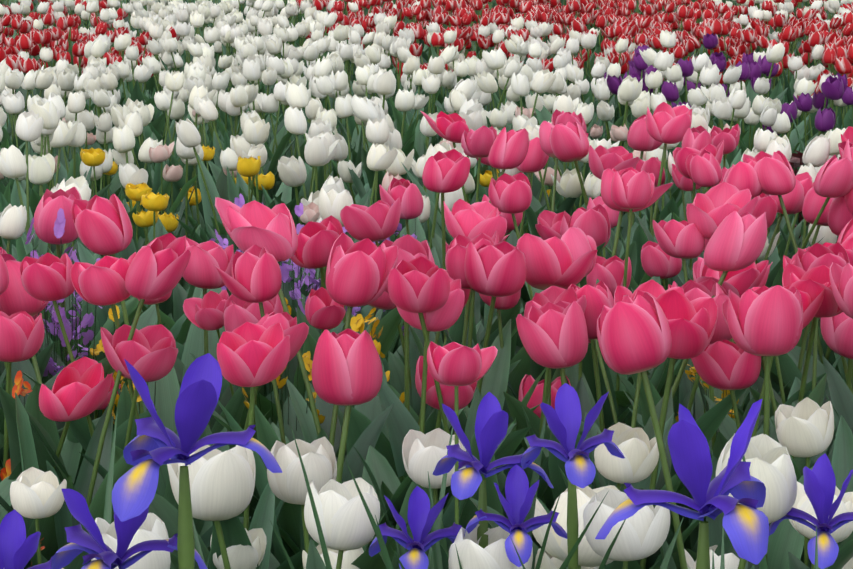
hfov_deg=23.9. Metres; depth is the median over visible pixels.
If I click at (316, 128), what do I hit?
white tulip flowers
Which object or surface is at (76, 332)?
bedding flowers
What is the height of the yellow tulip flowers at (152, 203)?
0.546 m
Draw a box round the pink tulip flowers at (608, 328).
[0,102,852,568]
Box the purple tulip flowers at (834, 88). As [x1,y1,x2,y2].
[594,33,852,223]
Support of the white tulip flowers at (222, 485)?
on the ground
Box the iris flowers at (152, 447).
[0,353,852,568]
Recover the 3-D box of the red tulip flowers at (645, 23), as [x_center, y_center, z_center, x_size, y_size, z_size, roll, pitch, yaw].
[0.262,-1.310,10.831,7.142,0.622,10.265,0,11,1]
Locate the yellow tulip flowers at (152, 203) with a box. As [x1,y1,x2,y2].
[65,145,649,315]
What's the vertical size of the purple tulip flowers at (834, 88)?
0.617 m
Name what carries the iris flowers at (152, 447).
on the ground
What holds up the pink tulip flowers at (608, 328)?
on the ground
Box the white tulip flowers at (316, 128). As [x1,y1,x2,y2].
[0,0,852,361]
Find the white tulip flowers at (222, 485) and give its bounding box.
[0,229,852,568]
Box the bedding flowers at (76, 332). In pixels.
[0,150,807,566]
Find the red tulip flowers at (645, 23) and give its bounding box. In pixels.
[0,0,852,148]

